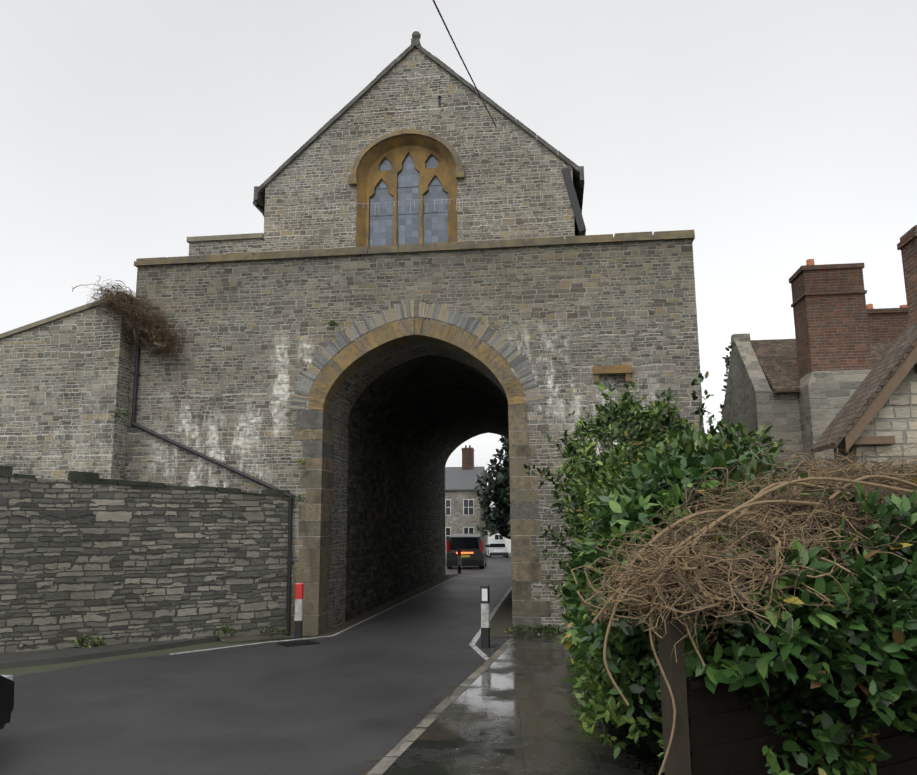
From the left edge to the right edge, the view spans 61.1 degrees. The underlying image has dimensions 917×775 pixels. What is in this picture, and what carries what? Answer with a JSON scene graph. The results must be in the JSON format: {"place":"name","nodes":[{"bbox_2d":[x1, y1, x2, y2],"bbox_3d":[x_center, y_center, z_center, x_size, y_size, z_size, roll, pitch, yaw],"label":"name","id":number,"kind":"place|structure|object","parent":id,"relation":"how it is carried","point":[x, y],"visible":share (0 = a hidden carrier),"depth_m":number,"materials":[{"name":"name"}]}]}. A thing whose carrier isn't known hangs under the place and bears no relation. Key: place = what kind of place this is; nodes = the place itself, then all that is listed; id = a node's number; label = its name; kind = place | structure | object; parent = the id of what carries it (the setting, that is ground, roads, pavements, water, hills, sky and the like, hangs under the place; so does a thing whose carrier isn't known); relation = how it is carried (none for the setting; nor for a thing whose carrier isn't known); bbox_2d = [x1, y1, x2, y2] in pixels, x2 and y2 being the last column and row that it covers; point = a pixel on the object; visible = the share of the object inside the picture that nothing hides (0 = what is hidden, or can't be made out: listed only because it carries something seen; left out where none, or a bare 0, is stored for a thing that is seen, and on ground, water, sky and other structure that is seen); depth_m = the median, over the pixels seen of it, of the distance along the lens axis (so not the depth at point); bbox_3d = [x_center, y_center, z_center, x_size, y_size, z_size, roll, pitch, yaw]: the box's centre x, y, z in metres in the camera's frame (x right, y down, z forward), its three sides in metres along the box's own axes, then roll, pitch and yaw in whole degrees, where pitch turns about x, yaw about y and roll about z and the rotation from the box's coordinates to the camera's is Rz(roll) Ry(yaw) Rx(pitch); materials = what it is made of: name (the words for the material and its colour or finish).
{"place":"outdoors","nodes":[
{"label":"outdoors","id":0,"kind":"place"},
{"bbox_2d":[0,554,511,774],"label":"road asphalt","id":1,"kind":"structure","parent":0,"point":[351,700],"depth_m":9.65,"materials":[{"name":"grey asphalt"}]},
{"bbox_2d":[0,675,14,729],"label":"parked car","id":2,"kind":"object","parent":1,"relation":"on","point":[7,682],"visible":1,"depth_m":7.68,"materials":[{"name":"black paint"}]},
{"bbox_2d":[13,576,496,774],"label":"leaf litter","id":3,"kind":"object","parent":1,"relation":"on","point":[333,632],"visible":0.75,"depth_m":12.76,"materials":[{"name":"brown plant"}]},
{"bbox_2d":[277,640,319,646],"bbox_3d":[-2.921,4.654,14.138,0.640,0.020,0.480,6,-12,-33],"label":"drain cover","id":4,"kind":"object","parent":1,"relation":"on","point":[298,643],"visible":1,"depth_m":14.07,"materials":[{"name":"metal"}]},
{"bbox_2d":[294,583,303,638],"bbox_3d":[-3.056,4.272,14.863,0.150,1.035,0.094,0,-10,-4],"label":"marker post","id":5,"kind":"object","parent":1,"relation":"on","point":[298,620],"visible":0.92,"depth_m":14.83,"materials":[{"name":"red plastic"}]},
{"bbox_2d":[171,577,511,659],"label":"road edge lines","id":6,"kind":"object","parent":1,"relation":"on","point":[475,647],"visible":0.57,"depth_m":14.87,"materials":[{"name":"paint"}]},
{"bbox_2d":[219,574,512,642],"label":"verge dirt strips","id":7,"kind":"object","parent":1,"relation":"on","point":[500,620],"visible":0.59,"depth_m":17.53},
{"bbox_2d":[366,634,511,774],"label":"kerb","id":8,"kind":"structure","parent":1,"relation":"on","point":[391,757],"depth_m":8.17,"materials":[{"name":"stone"}]},
{"bbox_2d":[458,549,460,573],"bbox_3d":[0.040,7.471,33.372,0.150,1.035,0.094,-2,-10,7],"label":"marker post","id":9,"kind":"object","parent":1,"relation":"on","point":[459,561],"visible":0.96,"depth_m":33.33,"materials":[{"name":"black plastic"}]},
{"bbox_2d":[432,0,495,126],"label":"overhead cable","id":10,"kind":"object","parent":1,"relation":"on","point":[434,2],"visible":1,"depth_m":13.13,"materials":[{"name":"black"}]},
{"bbox_2d":[446,534,489,568],"bbox_3d":[0.460,8.407,40.010,2.220,1.714,4.610,-1,-10,4],"label":"van","id":11,"kind":"object","parent":1,"relation":"on","point":[472,548],"visible":0.96,"depth_m":37.84,"materials":[{"name":"grey paint"}]},
{"bbox_2d":[481,585,489,647],"bbox_3d":[0.471,4.007,13.590,0.150,1.065,0.094,-3,-10,12],"label":"marker post","id":12,"kind":"object","parent":1,"relation":"on","point":[485,616],"visible":0.98,"depth_m":13.55,"materials":[{"name":"white plastic"}]},
{"bbox_2d":[485,539,509,556],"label":"white car","id":13,"kind":"object","parent":1,"relation":"on","point":[497,547],"visible":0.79,"depth_m":67.62,"materials":[{"name":"white paint"}]},
{"bbox_2d":[0,553,664,771],"bbox_3d":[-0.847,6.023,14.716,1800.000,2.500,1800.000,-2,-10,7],"label":"ground","id":14,"kind":"structure","parent":0,"point":[19,671],"depth_m":12.84,"materials":[{"name":"grey asphalt"}]},
{"bbox_2d":[0,300,133,479],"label":"wing wall","id":15,"kind":"structure","parent":14,"relation":"on","point":[64,388],"depth_m":16.16,"materials":[{"name":"stone"}]},
{"bbox_2d":[0,291,136,338],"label":"wall coping","id":16,"kind":"object","parent":15,"relation":"on","point":[44,321],"depth_m":16.43,"materials":[{"name":"grey stone"}]},
{"bbox_2d":[72,275,189,367],"bbox_3d":[-6.799,-1.369,16.350,2.388,1.960,1.496,2,-10,-13],"label":"dead creeper","id":17,"kind":"object","parent":15,"relation":"attached to","point":[155,329],"visible":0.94,"depth_m":16.22,"materials":[{"name":"brown plant"}]},
{"bbox_2d":[0,636,217,668],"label":"footway","id":18,"kind":"structure","parent":14,"relation":"on","point":[18,660],"depth_m":12.90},
{"bbox_2d":[74,624,564,647],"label":"wall weeds","id":19,"kind":"object","parent":18,"relation":"on","point":[76,641],"depth_m":14.34,"materials":[{"name":"green plant"}]},
{"bbox_2d":[0,476,288,653],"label":"stone boundary wall","id":20,"kind":"structure","parent":14,"relation":"on","point":[112,564],"depth_m":14.03,"materials":[{"name":"stone"}]},
{"bbox_2d":[0,465,289,496],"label":"low wall stones","id":21,"kind":"object","parent":20,"relation":"on","point":[75,476],"visible":0.73,"depth_m":14.16,"materials":[{"name":"grey stone"}]},
{"bbox_2d":[345,355,508,621],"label":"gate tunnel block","id":22,"kind":"structure","parent":14,"relation":"on","point":[414,424],"depth_m":22.02,"materials":[{"name":"grey stone"}]},
{"bbox_2d":[131,340,293,635],"bbox_3d":[-5.090,1.922,15.884,3.615,6.050,0.140,-2,-10,7],"label":"drain pipe","id":23,"kind":"object","parent":22,"relation":"attached to","point":[289,562],"visible":0.88,"depth_m":15.81,"materials":[{"name":"black plastic"}]},
{"bbox_2d":[189,238,262,255],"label":"side parapet wall","id":24,"kind":"structure","parent":22,"relation":"on","point":[222,247],"depth_m":19.01,"materials":[{"name":"stone"}]},
{"bbox_2d":[186,233,263,242],"bbox_3d":[-5.693,-3.627,19.292,1.947,0.120,0.600,-2,-10,7],"label":"parapet coping","id":25,"kind":"object","parent":24,"relation":"on","point":[225,237],"visible":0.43,"depth_m":19.00,"materials":[{"name":"grey stone"}]},
{"bbox_2d":[288,300,545,409],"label":"arch voussoirs","id":26,"kind":"object","parent":22,"relation":"attached to","point":[463,322],"visible":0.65,"depth_m":15.98,"materials":[{"name":"grey stone"}]},
{"bbox_2d":[263,47,574,251],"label":"chapel walls","id":27,"kind":"structure","parent":22,"relation":"on","point":[505,157],"depth_m":18.81,"materials":[{"name":"grey stone"}]},
{"bbox_2d":[356,135,456,247],"bbox_3d":[-1.234,-4.659,18.816,2.450,2.960,0.313,-2,-10,7],"label":"chapel window","id":28,"kind":"structure","parent":27,"relation":"in","point":[396,151],"depth_m":18.91,"materials":[{"name":"glass"}]},
{"bbox_2d":[348,129,464,185],"bbox_3d":[-1.266,-5.625,18.779,2.820,1.350,0.100,-2,-10,7],"label":"hood mould","id":29,"kind":"object","parent":27,"relation":"attached to","point":[352,177],"visible":1,"depth_m":18.82,"materials":[{"name":"brown stone"}]},
{"bbox_2d":[276,192,550,218],"bbox_3d":[-1.140,-4.351,18.560,6.701,0.364,0.014,-2,-10,7],"label":"icicle light string","id":30,"kind":"object","parent":27,"relation":"attached to","point":[410,203],"visible":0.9,"depth_m":18.54,"materials":[{"name":"grey"}]},
{"bbox_2d":[253,31,583,205],"bbox_3d":[-1.040,-6.815,19.146,8.020,4.312,0.430,-2,-10,7],"label":"roof coping","id":31,"kind":"object","parent":27,"relation":"on","point":[259,191],"visible":0.6,"depth_m":19.11,"materials":[{"name":"grey stone"}]},
{"bbox_2d":[252,167,585,235],"bbox_3d":[-0.132,-2.915,26.374,8.160,1.600,16.050,-2,-10,7],"label":"chapel gutter","id":32,"kind":"object","parent":27,"relation":"attached to","point":[580,227],"visible":0.33,"depth_m":18.10,"materials":[{"name":"black metal"}]},
{"bbox_2d":[263,175,583,212],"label":"chapel roof","id":33,"kind":"structure","parent":27,"relation":"on","point":[579,192],"depth_m":19.18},
{"bbox_2d":[290,318,549,634],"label":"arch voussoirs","id":34,"kind":"object","parent":22,"relation":"attached to","point":[322,557],"visible":0.79,"depth_m":15.59,"materials":[{"name":"brown stone"}]},
{"bbox_2d":[592,365,631,382],"bbox_3d":[3.028,-0.265,15.275,0.760,0.320,0.090,-2,-10,7],"label":"window surround","id":35,"kind":"object","parent":22,"relation":"attached to","point":[618,369],"visible":0.93,"depth_m":15.25,"materials":[{"name":"stone"}]},
{"bbox_2d":[445,473,487,555],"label":"stone house walls","id":36,"kind":"structure","parent":14,"relation":"on","point":[456,520],"depth_m":73.91,"materials":[{"name":"grey stone"}]},
{"bbox_2d":[445,499,473,543],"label":"windows","id":37,"kind":"structure","parent":36,"relation":"attached to","point":[468,506],"depth_m":73.80,"materials":[{"name":"white"}]},
{"bbox_2d":[445,467,486,490],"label":"roof","id":38,"kind":"structure","parent":36,"relation":"on","point":[457,478],"depth_m":76.19,"materials":[{"name":"grey stone"}]},
{"bbox_2d":[461,445,473,469],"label":"chimney","id":39,"kind":"object","parent":36,"relation":"on","point":[467,458],"visible":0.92,"depth_m":78.12,"materials":[{"name":"red brick"}]},
{"bbox_2d":[474,436,510,538],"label":"yew tree","id":40,"kind":"object","parent":14,"relation":"on","point":[492,520],"depth_m":69.16,"materials":[{"name":"green plant"}]},
{"bbox_2d":[488,533,510,552],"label":"white cottage walls","id":41,"kind":"structure","parent":14,"relation":"on","point":[507,541],"depth_m":95.48,"materials":[{"name":"white paint"}]},
{"bbox_2d":[494,534,503,538],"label":"white cottage windows","id":42,"kind":"structure","parent":41,"relation":"in","point":[498,536],"depth_m":95.66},
{"bbox_2d":[552,391,788,759],"bbox_3d":[2.488,1.839,10.200,2.526,3.924,9.487,-2,-10,7],"label":"hedge","id":43,"kind":"object","parent":14,"relation":"on","point":[601,474],"depth_m":7.27,"materials":[{"name":"green plant"}]},
{"bbox_2d":[524,371,715,599],"bbox_3d":[1.894,1.425,10.584,1.949,3.242,7.238,-2,-10,7],"label":"shrub","id":44,"kind":"object","parent":43,"relation":"on","point":[627,406],"depth_m":8.25,"materials":[{"name":"green plant"}]},
{"bbox_2d":[717,342,731,447],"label":"ivy","id":45,"kind":"object","parent":14,"relation":"on","point":[727,362],"visible":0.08,"depth_m":44.51,"materials":[{"name":"green plant"}]},
{"bbox_2d":[686,674,916,774],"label":"fence panel","id":46,"kind":"object","parent":14,"relation":"on","point":[729,734],"visible":0.28,"depth_m":3.85,"materials":[{"name":"brown wood"}]},
{"bbox_2d":[124,239,703,635],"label":"gate wall","id":47,"kind":"structure","parent":0,"point":[565,319],"depth_m":16.04,"materials":[{"name":"grey stone"}]},
{"bbox_2d":[111,320,563,636],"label":"wall weeds","id":48,"kind":"object","parent":47,"relation":"attached to","point":[522,628],"depth_m":14.73,"materials":[{"name":"green plant"}]},
{"bbox_2d":[134,230,694,267],"bbox_3d":[-1.047,-2.740,17.267,11.892,0.185,2.127,-2,-10,7],"label":"parapet coping","id":49,"kind":"object","parent":47,"relation":"on","point":[491,244],"visible":0.29,"depth_m":16.20,"materials":[{"name":"grey stone"}]},
{"bbox_2d":[0,0,916,506],"label":"sky","id":50,"kind":"structure","parent":0,"point":[782,134],"materials":[{"name":"white"}]},
{"bbox_2d":[382,632,664,774],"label":"pavement","id":51,"kind":"structure","parent":0,"point":[509,710],"depth_m":7.70,"materials":[{"name":"grey concrete"}]},
{"bbox_2d":[656,593,690,774],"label":"fence post","id":52,"kind":"object","parent":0,"point":[678,761],"visible":0.8,"depth_m":3.67,"materials":[{"name":"brown wood"}]},
{"bbox_2d":[559,443,916,774],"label":"shrub","id":53,"kind":"object","parent":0,"point":[823,629],"depth_m":3.94,"materials":[{"name":"green plant"}]},
{"bbox_2d":[568,468,916,662],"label":"dead vine tangle","id":54,"kind":"object","parent":53,"relation":"on","point":[644,582],"visible":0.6,"depth_m":3.78,"materials":[{"name":"brown plant"}]},
{"bbox_2d":[591,475,916,774],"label":"vine stems","id":55,"kind":"object","parent":53,"relation":"on","point":[747,505],"visible":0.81,"depth_m":4.15,"materials":[{"name":"brown plant"}]},
{"bbox_2d":[663,434,916,529],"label":"dead vine tangle","id":56,"kind":"object","parent":53,"relation":"on","point":[860,468],"visible":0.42,"depth_m":4.96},
{"bbox_2d":[674,467,916,554],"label":"dead vines","id":57,"kind":"object","parent":53,"relation":"on","point":[829,504],"visible":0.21,"depth_m":4.28,"materials":[{"name":"brown plant"}]},
{"bbox_2d":[723,333,871,471],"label":"house walls","id":58,"kind":"structure","parent":0,"point":[805,416],"depth_m":19.87,"materials":[{"name":"grey stone"}]},
{"bbox_2d":[750,339,891,391],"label":"house roof","id":59,"kind":"structure","parent":58,"relation":"on","point":[777,360],"depth_m":21.07,"materials":[{"name":"brown tile"}]},
{"bbox_2d":[789,263,908,377],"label":"house chimneys","id":60,"kind":"object","parent":58,"relation":"on","point":[838,325],"visible":0.88,"depth_m":19.47,"materials":[{"name":"brown brick"}]},
{"bbox_2d":[806,259,906,308],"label":"chimney pots","id":61,"kind":"object","parent":60,"relation":"on","point":[811,262],"visible":0.5,"depth_m":21.85,"materials":[{"name":"brown ceramic"}]},
{"bbox_2d":[833,362,916,470],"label":"outbuilding walls","id":62,"kind":"structure","parent":0,"point":[896,415],"depth_m":12.15,"materials":[{"name":"grey stone"}]},
{"bbox_2d":[811,322,916,453],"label":"roof","id":63,"kind":"structure","parent":62,"relation":"on","point":[869,388],"depth_m":12.53,"materials":[{"name":"brown tile"}]},
{"bbox_2d":[844,344,916,452],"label":"bargeboard","id":64,"kind":"object","parent":63,"relation":"attached to","point":[873,408],"visible":0.86,"depth_m":12.04,"materials":[{"name":"brown wood"}]},
{"bbox_2d":[897,225,916,326],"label":"chimney","id":65,"kind":"object","parent":63,"relation":"on","point":[907,245],"visible":0.89,"depth_m":12.94,"materials":[{"name":"brown brick"}]}
]}

